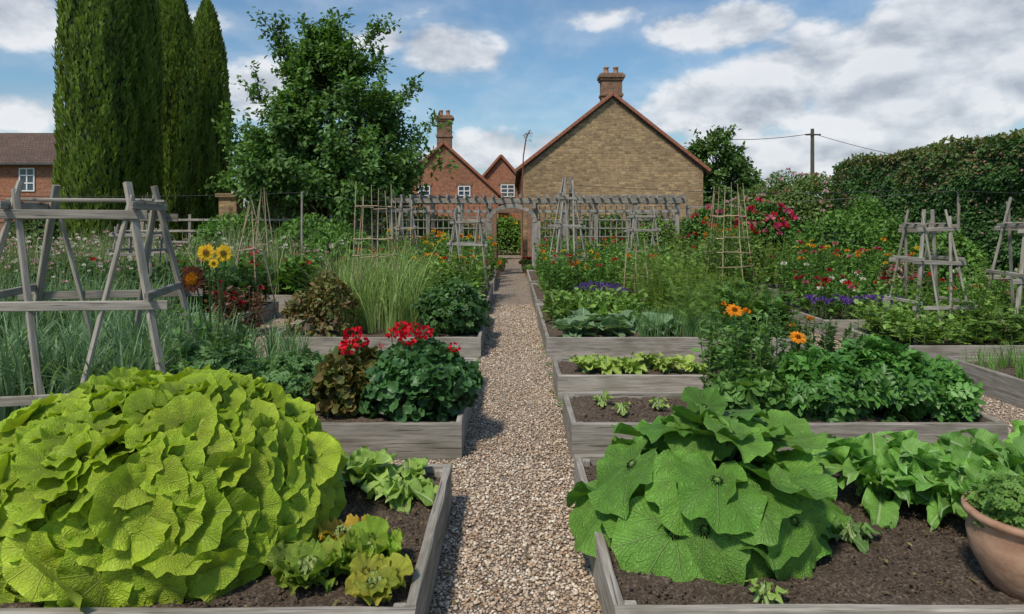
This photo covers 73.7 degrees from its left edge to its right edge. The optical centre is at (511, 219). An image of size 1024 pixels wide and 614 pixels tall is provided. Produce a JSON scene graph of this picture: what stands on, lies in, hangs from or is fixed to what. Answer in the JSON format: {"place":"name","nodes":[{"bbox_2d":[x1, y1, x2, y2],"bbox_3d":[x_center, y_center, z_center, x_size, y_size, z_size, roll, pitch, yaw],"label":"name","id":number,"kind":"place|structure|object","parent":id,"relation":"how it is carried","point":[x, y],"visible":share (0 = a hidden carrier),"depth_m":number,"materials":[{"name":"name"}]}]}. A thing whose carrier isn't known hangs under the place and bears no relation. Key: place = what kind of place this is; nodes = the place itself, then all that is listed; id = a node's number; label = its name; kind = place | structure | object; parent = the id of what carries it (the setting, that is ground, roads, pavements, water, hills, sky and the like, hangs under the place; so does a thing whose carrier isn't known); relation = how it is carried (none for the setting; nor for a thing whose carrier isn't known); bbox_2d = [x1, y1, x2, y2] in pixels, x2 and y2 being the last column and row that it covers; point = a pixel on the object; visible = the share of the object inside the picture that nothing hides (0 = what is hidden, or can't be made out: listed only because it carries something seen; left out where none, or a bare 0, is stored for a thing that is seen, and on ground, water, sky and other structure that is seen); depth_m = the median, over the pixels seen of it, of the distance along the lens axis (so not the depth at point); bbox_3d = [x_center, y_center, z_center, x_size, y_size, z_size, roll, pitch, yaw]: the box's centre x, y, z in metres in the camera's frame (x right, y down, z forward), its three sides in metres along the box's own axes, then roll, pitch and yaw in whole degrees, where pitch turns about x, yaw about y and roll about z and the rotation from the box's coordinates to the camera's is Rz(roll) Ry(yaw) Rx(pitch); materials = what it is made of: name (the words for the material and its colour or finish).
{"place":"outdoors","nodes":[
{"label":"outdoors","id":0,"kind":"place"},
{"bbox_2d":[0,133,63,219],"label":"brick barn","id":1,"kind":"structure","parent":0,"point":[27,159],"depth_m":40.00,"materials":[{"name":"tile"}]},
{"bbox_2d":[0,215,374,294],"bbox_3d":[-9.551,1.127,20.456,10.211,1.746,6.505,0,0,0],"label":"wildflower meadow","id":2,"kind":"structure","parent":0,"point":[237,243],"depth_m":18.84,"materials":[{"name":"green plant"}]},
{"bbox_2d":[297,231,470,333],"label":"ornamental grass","id":3,"kind":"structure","parent":0,"point":[365,316],"depth_m":10.86,"materials":[{"name":"green plant"}]},
{"bbox_2d":[405,146,498,247],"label":"walls","id":4,"kind":"structure","parent":0,"point":[444,184],"depth_m":45.00,"materials":[{"name":"red brick"}]},
{"bbox_2d":[489,270,496,291],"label":"raised garden bed","id":5,"kind":"object","parent":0,"point":[493,279],"visible":0.07,"depth_m":20.52,"materials":[{"name":"grey wood"}]},
{"bbox_2d":[378,228,498,277],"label":"dahlia plants","id":6,"kind":"object","parent":5,"relation":"on","point":[491,246],"visible":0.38,"depth_m":20.20,"materials":[{"name":"green plant"}]},
{"bbox_2d":[0,0,1023,217],"label":"sky","id":7,"kind":"structure","parent":0,"point":[888,76],"materials":[{"name":"blue"}]},
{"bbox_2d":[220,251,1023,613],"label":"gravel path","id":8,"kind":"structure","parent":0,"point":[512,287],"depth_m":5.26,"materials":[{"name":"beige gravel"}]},
{"bbox_2d":[3,256,168,312],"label":"comfrey plants","id":9,"kind":"object","parent":8,"relation":"on","point":[159,273],"visible":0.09,"depth_m":11.78,"materials":[{"name":"green plant"}]},
{"bbox_2d":[50,0,138,265],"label":"cypress tree","id":10,"kind":"object","parent":8,"relation":"on","point":[94,70],"visible":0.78,"depth_m":23.61,"materials":[{"name":"green plant"}]},
{"bbox_2d":[125,0,164,250],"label":"cypress tree","id":11,"kind":"object","parent":8,"relation":"on","point":[147,92],"visible":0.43,"depth_m":26.34,"materials":[{"name":"green plant"}]},
{"bbox_2d":[158,0,202,260],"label":"cypress tree","id":12,"kind":"object","parent":8,"relation":"on","point":[181,118],"visible":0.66,"depth_m":29.37,"materials":[{"name":"green plant"}]},
{"bbox_2d":[192,0,232,222],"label":"cypress tree","id":13,"kind":"object","parent":8,"relation":"on","point":[213,76],"visible":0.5,"depth_m":32.31,"materials":[{"name":"green plant"}]},
{"bbox_2d":[168,301,278,325],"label":"raised garden bed","id":14,"kind":"object","parent":8,"relation":"on","point":[269,308],"visible":0.08,"depth_m":13.54,"materials":[{"name":"grey wood"}]},
{"bbox_2d":[103,224,174,288],"bbox_3d":[-7.200,0.945,13.200,1.143,1.735,0.912,0,0,0],"label":"wooden plant obelisk","id":15,"kind":"object","parent":14,"relation":"on","point":[128,233],"visible":0.38,"depth_m":13.04,"materials":[{"name":"grey wood"}]},
{"bbox_2d":[58,255,275,310],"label":"bean plants","id":16,"kind":"object","parent":14,"relation":"on","point":[240,281],"visible":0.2,"depth_m":12.95,"materials":[{"name":"green plant"}]},
{"bbox_2d":[0,464,451,613],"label":"raised garden bed","id":17,"kind":"object","parent":8,"relation":"on","point":[422,543],"visible":0.15,"depth_m":3.23,"materials":[{"name":"brown soil"}]},
{"bbox_2d":[0,365,346,612],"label":"giant lettuce plant","id":18,"kind":"object","parent":17,"relation":"on","point":[123,486],"visible":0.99,"depth_m":3.25,"materials":[{"name":"green plant"}]},
{"bbox_2d":[264,535,350,595],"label":"lettuce plant","id":19,"kind":"object","parent":17,"relation":"on","point":[295,565],"visible":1,"depth_m":3.28,"materials":[{"name":"green plant"}]},
{"bbox_2d":[333,515,404,575],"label":"lettuce plant","id":20,"kind":"object","parent":17,"relation":"on","point":[370,535],"visible":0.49,"depth_m":3.46,"materials":[{"name":"green plant"}]},
{"bbox_2d":[341,446,400,487],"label":"lettuce plant","id":21,"kind":"object","parent":17,"relation":"on","point":[363,462],"visible":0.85,"depth_m":4.46,"materials":[{"name":"green plant"}]},
{"bbox_2d":[345,552,412,605],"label":"yellowed lettuce plant","id":22,"kind":"object","parent":17,"relation":"on","point":[376,578],"visible":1,"depth_m":3.15,"materials":[{"name":"green plant"}]},
{"bbox_2d":[361,467,438,513],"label":"lettuce plant","id":23,"kind":"object","parent":17,"relation":"on","point":[398,493],"visible":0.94,"depth_m":4.23,"materials":[{"name":"green plant"}]},
{"bbox_2d":[204,280,267,334],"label":"amaranth plants","id":24,"kind":"object","parent":8,"relation":"on","point":[257,301],"visible":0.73,"depth_m":11.69,"materials":[{"name":"red plant"}]},
{"bbox_2d":[5,357,477,458],"bbox_3d":[-2.810,1.850,7.059,4.791,0.318,2.752,0,0,0],"label":"raised garden bed","id":25,"kind":"object","parent":8,"relation":"on","point":[436,439],"depth_m":5.69,"materials":[{"name":"grey wood"}]},
{"bbox_2d":[0,180,202,406],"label":"wooden plant obelisk","id":26,"kind":"object","parent":25,"relation":"on","point":[18,211],"visible":0.74,"depth_m":6.08,"materials":[{"name":"grey wood"}]},
{"bbox_2d":[0,287,262,420],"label":"leek plants","id":27,"kind":"object","parent":25,"relation":"on","point":[114,347],"visible":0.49,"depth_m":6.31,"materials":[{"name":"green plant"}]},
{"bbox_2d":[168,244,252,374],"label":"sunflower plant","id":28,"kind":"object","parent":25,"relation":"on","point":[199,282],"visible":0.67,"depth_m":6.30,"materials":[{"name":"green plant"}]},
{"bbox_2d":[164,314,320,380],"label":"leek plants","id":29,"kind":"object","parent":25,"relation":"on","point":[285,345],"visible":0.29,"depth_m":7.87,"materials":[{"name":"green plant"}]},
{"bbox_2d":[166,340,326,404],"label":"cerinthe plant","id":30,"kind":"object","parent":25,"relation":"on","point":[290,369],"visible":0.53,"depth_m":6.25,"materials":[{"name":"green plant"}]},
{"bbox_2d":[307,337,378,417],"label":"coleus plant","id":31,"kind":"object","parent":25,"relation":"on","point":[338,376],"visible":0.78,"depth_m":6.03,"materials":[{"name":"brown plant"}]},
{"bbox_2d":[338,320,483,422],"bbox_3d":[-0.834,1.356,6.177,1.052,0.884,1.128,0,0,36],"label":"red geranium bush","id":32,"kind":"object","parent":25,"relation":"on","point":[417,378],"visible":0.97,"depth_m":5.94,"materials":[{"name":"green plant"}]},
{"bbox_2d":[188,211,378,277],"bbox_3d":[-7.114,0.893,21.277,7.832,2.370,2.800,0,0,33],"label":"currant bush","id":33,"kind":"object","parent":8,"relation":"on","point":[323,237],"visible":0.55,"depth_m":20.52,"materials":[{"name":"green plant"}]},
{"bbox_2d":[254,287,313,307],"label":"raised garden bed","id":34,"kind":"object","parent":8,"relation":"on","point":[281,297],"visible":0.07,"depth_m":15.40,"materials":[{"name":"grey wood"}]},
{"bbox_2d":[152,246,318,294],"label":"kale plants","id":35,"kind":"object","parent":34,"relation":"on","point":[290,283],"visible":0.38,"depth_m":15.80,"materials":[{"name":"green plant"}]},
{"bbox_2d":[198,6,459,238],"bbox_3d":[-7.057,-3.085,26.267,10.180,10.185,7.852,0,0,0],"label":"cherry tree","id":36,"kind":"object","parent":8,"relation":"on","point":[297,147],"visible":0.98,"depth_m":24.70,"materials":[{"name":"green plant"}]},
{"bbox_2d":[266,307,489,357],"bbox_3d":[-2.005,1.851,11.730,3.118,0.321,3.748,0,0,0],"label":"raised garden bed","id":37,"kind":"object","parent":8,"relation":"on","point":[471,345],"visible":0.16,"depth_m":9.86,"materials":[{"name":"grey wood"}]},
{"bbox_2d":[281,268,360,336],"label":"red orache plant","id":38,"kind":"object","parent":37,"relation":"on","point":[317,310],"visible":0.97,"depth_m":10.29,"materials":[{"name":"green plant"}]},
{"bbox_2d":[351,181,400,326],"bbox_3d":[-2.300,0.562,11.501,0.823,2.417,0.823,0,0,0],"label":"bamboo cane support","id":39,"kind":"object","parent":37,"relation":"on","point":[372,238],"visible":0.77,"depth_m":11.39,"materials":[{"name":"brown wood"}]},
{"bbox_2d":[410,277,491,336],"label":"hellebore bush","id":40,"kind":"object","parent":37,"relation":"on","point":[452,307],"visible":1,"depth_m":10.30,"materials":[{"name":"green plant"}]},
{"bbox_2d":[322,283,492,305],"bbox_3d":[-2.251,1.850,16.251,3.510,0.318,3.913,0,0,0],"label":"raised garden bed","id":41,"kind":"object","parent":8,"relation":"on","point":[489,296],"visible":0.04,"depth_m":16.37,"materials":[{"name":"grey wood"}]},
{"bbox_2d":[335,246,494,296],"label":"zinnia plants","id":42,"kind":"object","parent":41,"relation":"on","point":[476,279],"visible":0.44,"depth_m":15.37,"materials":[{"name":"green plant"}]},
{"bbox_2d":[447,208,490,292],"bbox_3d":[-1.108,0.761,16.800,1.182,2.103,0.957,0,0,0],"label":"wooden plant obelisk","id":43,"kind":"object","parent":41,"relation":"on","point":[455,222],"visible":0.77,"depth_m":16.51,"materials":[{"name":"grey wood"}]},
{"bbox_2d":[497,214,520,254],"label":"courtyard shrub","id":44,"kind":"object","parent":8,"relation":"on","point":[509,235],"visible":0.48,"depth_m":38.54,"materials":[{"name":"green plant"}]},
{"bbox_2d":[353,194,685,265],"bbox_3d":[0.150,0.555,25.175,12.100,2.890,2.550,0,0,0],"label":"pergola","id":45,"kind":"object","parent":8,"relation":"on","point":[590,200],"visible":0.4,"depth_m":24.29,"materials":[{"name":"grey wood"}]},
{"bbox_2d":[527,270,604,291],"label":"raised garden bed","id":46,"kind":"object","parent":8,"relation":"on","point":[531,277],"visible":0.04,"depth_m":20.74,"materials":[{"name":"grey wood"}]},
{"bbox_2d":[533,233,668,278],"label":"dahlia plants","id":47,"kind":"object","parent":46,"relation":"on","point":[608,248],"visible":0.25,"depth_m":20.71,"materials":[{"name":"green plant"}]},
{"bbox_2d":[531,283,644,313],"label":"raised garden bed","id":48,"kind":"object","parent":8,"relation":"on","point":[537,293],"visible":0.02,"depth_m":16.07,"materials":[{"name":"grey wood"}]},
{"bbox_2d":[545,177,593,290],"bbox_3d":[1.445,0.367,17.405,1.140,2.892,0.941,0,0,-11],"label":"wooden plant obelisk","id":49,"kind":"object","parent":48,"relation":"on","point":[571,198],"visible":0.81,"depth_m":17.25,"materials":[{"name":"grey wood"}]},
{"bbox_2d":[535,245,623,295],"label":"zinnia plants","id":50,"kind":"object","parent":48,"relation":"on","point":[563,276],"visible":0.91,"depth_m":15.44,"materials":[{"name":"green plant"}]},
{"bbox_2d":[605,240,769,293],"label":"bean plants","id":51,"kind":"object","parent":48,"relation":"on","point":[631,260],"visible":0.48,"depth_m":15.67,"materials":[{"name":"green plant"}]},
{"bbox_2d":[698,216,759,292],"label":"climbing bean plants","id":52,"kind":"object","parent":48,"relation":"on","point":[731,247],"visible":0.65,"depth_m":15.10,"materials":[{"name":"green plant"}]},
{"bbox_2d":[519,98,702,258],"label":"walls","id":53,"kind":"structure","parent":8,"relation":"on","point":[612,142],"depth_m":35.00,"materials":[{"name":"brick"}]},
{"bbox_2d":[515,96,709,185],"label":"roof","id":54,"kind":"structure","parent":53,"relation":"on","point":[518,175],"depth_m":34.88,"materials":[{"name":"tile"}]},
{"bbox_2d":[514,92,711,171],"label":"verge tiles","id":55,"kind":"object","parent":54,"relation":"attached to","point":[646,120],"visible":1,"depth_m":34.77,"materials":[{"name":"tile"}]},
{"bbox_2d":[552,357,780,402],"bbox_3d":[2.300,1.851,7.940,3.604,0.315,0.989,0,0,0],"label":"raised garden bed","id":56,"kind":"object","parent":8,"relation":"on","point":[568,375],"visible":0.3,"depth_m":7.45,"materials":[{"name":"grey wood"}]},
{"bbox_2d":[537,304,804,357],"bbox_3d":[2.399,1.849,11.832,3.809,0.319,3.950,0,0,0],"label":"raised garden bed","id":57,"kind":"object","parent":8,"relation":"on","point":[556,343],"visible":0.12,"depth_m":9.86,"materials":[{"name":"grey wood"}]},
{"bbox_2d":[552,315,597,336],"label":"cabbage plant","id":58,"kind":"object","parent":57,"relation":"on","point":[579,326],"visible":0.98,"depth_m":10.22,"materials":[{"name":"green plant"}]},
{"bbox_2d":[539,284,650,321],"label":"beetroot plants","id":59,"kind":"object","parent":57,"relation":"on","point":[602,304],"visible":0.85,"depth_m":11.58,"materials":[{"name":"green plant"}]},
{"bbox_2d":[626,301,735,336],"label":"chive plants","id":60,"kind":"object","parent":57,"relation":"on","point":[683,330],"visible":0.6,"depth_m":10.31,"materials":[{"name":"green plant"}]},
{"bbox_2d":[619,246,747,312],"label":"dill plants","id":61,"kind":"object","parent":57,"relation":"on","point":[655,277],"visible":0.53,"depth_m":12.47,"materials":[{"name":"green plant"}]},
{"bbox_2d":[637,269,798,335],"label":"carrot plants","id":62,"kind":"object","parent":57,"relation":"on","point":[710,303],"visible":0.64,"depth_m":10.94,"materials":[{"name":"green plant"}]},
{"bbox_2d":[708,278,809,335],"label":"tomato plants","id":63,"kind":"object","parent":57,"relation":"on","point":[779,301],"visible":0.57,"depth_m":10.13,"materials":[{"name":"green plant"}]},
{"bbox_2d":[622,217,768,281],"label":"berry bush","id":64,"kind":"object","parent":8,"relation":"on","point":[660,225],"visible":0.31,"depth_m":23.16,"materials":[{"name":"green plant"}]},
{"bbox_2d":[684,124,764,209],"bbox_3d":[12.191,-1.873,41.110,6.508,7.762,6.099,0,0,0],"label":"ash tree","id":65,"kind":"object","parent":8,"relation":"on","point":[731,164],"visible":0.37,"depth_m":39.95,"materials":[{"name":"green plant"}]},
{"bbox_2d":[679,197,799,275],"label":"red rose bush","id":66,"kind":"object","parent":8,"relation":"on","point":[778,225],"visible":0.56,"depth_m":21.31,"materials":[{"name":"green plant"}]},
{"bbox_2d":[725,167,834,270],"bbox_3d":[10.385,0.025,25.872,5.676,4.016,3.143,0,0,14],"label":"flowering shrub","id":67,"kind":"object","parent":8,"relation":"on","point":[807,208],"visible":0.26,"depth_m":25.17,"materials":[{"name":"green plant"}]},
{"bbox_2d":[661,222,898,283],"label":"fennel plants","id":68,"kind":"object","parent":8,"relation":"on","point":[767,249],"visible":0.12,"depth_m":20.16,"materials":[{"name":"green plant"}]},
{"bbox_2d":[563,391,1007,458],"bbox_3d":[2.315,1.850,6.219,3.641,0.317,1.069,0,0,0],"label":"raised garden bed","id":69,"kind":"object","parent":8,"relation":"on","point":[588,421],"visible":0.34,"depth_m":5.74,"materials":[{"name":"grey wood"}]},
{"bbox_2d":[707,359,787,419],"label":"squash seedlings","id":70,"kind":"object","parent":69,"relation":"on","point":[762,388],"visible":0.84,"depth_m":5.89,"materials":[{"name":"green plant"}]},
{"bbox_2d":[689,301,858,409],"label":"marigold plants","id":71,"kind":"object","parent":69,"relation":"on","point":[732,349],"visible":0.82,"depth_m":6.50,"materials":[{"name":"green plant"}]},
{"bbox_2d":[774,331,986,422],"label":"potato plants","id":72,"kind":"object","parent":69,"relation":"on","point":[864,376],"visible":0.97,"depth_m":5.92,"materials":[{"name":"green plant"}]},
{"bbox_2d":[574,454,1023,613],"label":"raised garden bed","id":73,"kind":"object","parent":8,"relation":"on","point":[848,578],"visible":0.28,"depth_m":3.30,"materials":[{"name":"brown soil"}]},
{"bbox_2d":[566,386,848,586],"bbox_3d":[1.132,1.439,3.999,1.631,0.869,1.504,0,0,0],"label":"marrow plant","id":74,"kind":"object","parent":73,"relation":"on","point":[705,485],"visible":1,"depth_m":3.53,"materials":[{"name":"green plant"}]},
{"bbox_2d":[826,514,881,553],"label":"lettuce plant","id":75,"kind":"object","parent":73,"relation":"on","point":[851,532],"visible":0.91,"depth_m":3.74,"materials":[{"name":"green plant"}]},
{"bbox_2d":[805,432,950,528],"bbox_3d":[2.297,1.600,4.328,0.941,0.490,0.850,0,0,0],"label":"chard plant","id":76,"kind":"object","parent":73,"relation":"on","point":[865,461],"visible":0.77,"depth_m":4.16,"materials":[{"name":"green plant"}]},
{"bbox_2d":[857,429,1003,504],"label":"chard plant","id":77,"kind":"object","parent":73,"relation":"on","point":[983,449],"visible":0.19,"depth_m":4.38,"materials":[{"name":"green plant"}]},
{"bbox_2d":[878,436,1021,531],"bbox_3d":[2.656,1.588,4.047,0.817,0.474,0.903,0,0,-41],"label":"chard plant","id":78,"kind":"object","parent":73,"relation":"on","point":[945,499],"visible":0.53,"depth_m":4.03,"materials":[{"name":"green plant"}]},
{"bbox_2d":[935,420,1023,479],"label":"chard plant","id":79,"kind":"object","parent":73,"relation":"on","point":[1011,450],"visible":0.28,"depth_m":4.49,"materials":[{"name":"green plant"}]},
{"bbox_2d":[961,471,1023,601],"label":"terracotta pot","id":80,"kind":"object","parent":73,"relation":"on","point":[993,507],"visible":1,"depth_m":3.15,"materials":[{"name":"orange ceramic"}]},
{"bbox_2d":[755,284,948,303],"bbox_3d":[8.200,1.849,16.749,3.613,0.318,2.510,0,0,0],"label":"raised garden bed","id":81,"kind":"object","parent":8,"relation":"on","point":[775,286],"visible":0.07,"depth_m":17.33,"materials":[{"name":"grey wood"}]},
{"bbox_2d":[762,237,941,292],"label":"verbena plants","id":82,"kind":"object","parent":81,"relation":"on","point":[820,260],"visible":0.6,"depth_m":16.51,"materials":[{"name":"green plant"}]},
{"bbox_2d":[785,302,944,336],"bbox_3d":[6.852,1.851,12.800,3.111,0.316,2.408,0,0,0],"label":"raised garden bed","id":83,"kind":"object","parent":8,"relation":"on","point":[843,324],"visible":0.05,"depth_m":11.85,"materials":[{"name":"grey wood"}]},
{"bbox_2d":[804,293,912,319],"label":"lavender plants","id":84,"kind":"object","parent":83,"relation":"on","point":[846,300],"visible":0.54,"depth_m":11.91,"materials":[{"name":"purple plant"}]},
{"bbox_2d":[780,261,984,319],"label":"dahlia plants","id":85,"kind":"object","parent":83,"relation":"on","point":[862,287],"visible":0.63,"depth_m":12.58,"materials":[{"name":"green plant"}]},
{"bbox_2d":[783,193,989,295],"bbox_3d":[9.412,0.633,17.979,3.928,2.888,5.681,0,0,0],"label":"currant bush","id":86,"kind":"object","parent":8,"relation":"on","point":[863,232],"visible":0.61,"depth_m":18.06,"materials":[{"name":"green plant"}]},
{"bbox_2d":[845,328,1023,358],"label":"raised garden bed","id":87,"kind":"object","parent":8,"relation":"on","point":[934,350],"visible":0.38,"depth_m":9.20,"materials":[{"name":"grey wood"}]},
{"bbox_2d":[881,209,977,344],"bbox_3d":[6.156,0.830,10.101,0.996,1.967,0.844,0,0,-6],"label":"wooden plant obelisk","id":88,"kind":"object","parent":87,"relation":"on","point":[923,230],"visible":0.86,"depth_m":9.89,"materials":[{"name":"grey wood"}]},
{"bbox_2d":[849,297,1023,344],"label":"strawberry plants","id":89,"kind":"object","parent":87,"relation":"on","point":[906,326],"visible":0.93,"depth_m":9.52,"materials":[{"name":"green plant"}]},
{"bbox_2d":[871,255,1023,342],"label":"pea plants","id":90,"kind":"object","parent":87,"relation":"on","point":[985,284],"visible":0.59,"depth_m":9.94,"materials":[{"name":"green plant"}]},
{"bbox_2d":[981,197,1023,344],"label":"wooden plant obelisk","id":91,"kind":"object","parent":87,"relation":"on","point":[1009,227],"visible":0.59,"depth_m":10.29,"materials":[{"name":"grey wood"}]},
{"bbox_2d":[847,253,1023,310],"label":"phlox plants","id":92,"kind":"object","parent":8,"relation":"on","point":[1006,286],"visible":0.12,"depth_m":13.76,"materials":[{"name":"green plant"}]},
{"bbox_2d":[946,356,1023,408],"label":"raised garden bed","id":93,"kind":"object","parent":8,"relation":"on","point":[1006,384],"visible":0.67,"depth_m":7.70,"materials":[{"name":"grey wood"}]},
{"bbox_2d":[959,340,1023,379],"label":"chive plants","id":94,"kind":"object","parent":93,"relation":"on","point":[1009,356],"visible":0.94,"depth_m":8.06,"materials":[{"name":"green plant"}]},
{"label":"ground","id":95,"kind":"structure","parent":0,"visible":0},
{"bbox_2d":[6,207,445,258],"bbox_3d":[-13.360,0.675,31.535,21.063,2.872,2.940,0,0,0],"label":"laurel hedge","id":96,"kind":"object","parent":95,"relation":"on","point":[38,225],"visible":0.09,"depth_m":31.13,"materials":[{"name":"green plant"}]},
{"bbox_2d":[482,155,518,221],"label":"brick cottage","id":97,"kind":"structure","parent":95,"relation":"on","point":[499,174],"depth_m":47.00,"materials":[{"name":"red brick"}]},
{"bbox_2d":[407,213,624,252],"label":"climbing rose","id":98,"kind":"object","parent":95,"relation":"on","point":[472,231],"visible":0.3,"depth_m":26.77,"materials":[{"name":"green plant"}]},
{"bbox_2d":[830,128,1023,292],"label":"tall hedge","id":99,"kind":"object","parent":95,"relation":"on","point":[984,166],"visible":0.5,"depth_m":17.77,"materials":[{"name":"green plant"}]},
{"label":"raised garden bed","id":100,"kind":"object","parent":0,"visible":0},
{"bbox_2d":[0,236,162,341],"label":"gaura plants","id":101,"kind":"object","parent":100,"relation":"on","point":[61,246],"visible":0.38,"depth_m":10.92,"materials":[{"name":"green plant"}]},
{"bbox_2d":[0,264,181,343],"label":"onion plants","id":102,"kind":"object","parent":100,"relation":"on","point":[46,314],"visible":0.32,"depth_m":9.86,"materials":[{"name":"green plant"}]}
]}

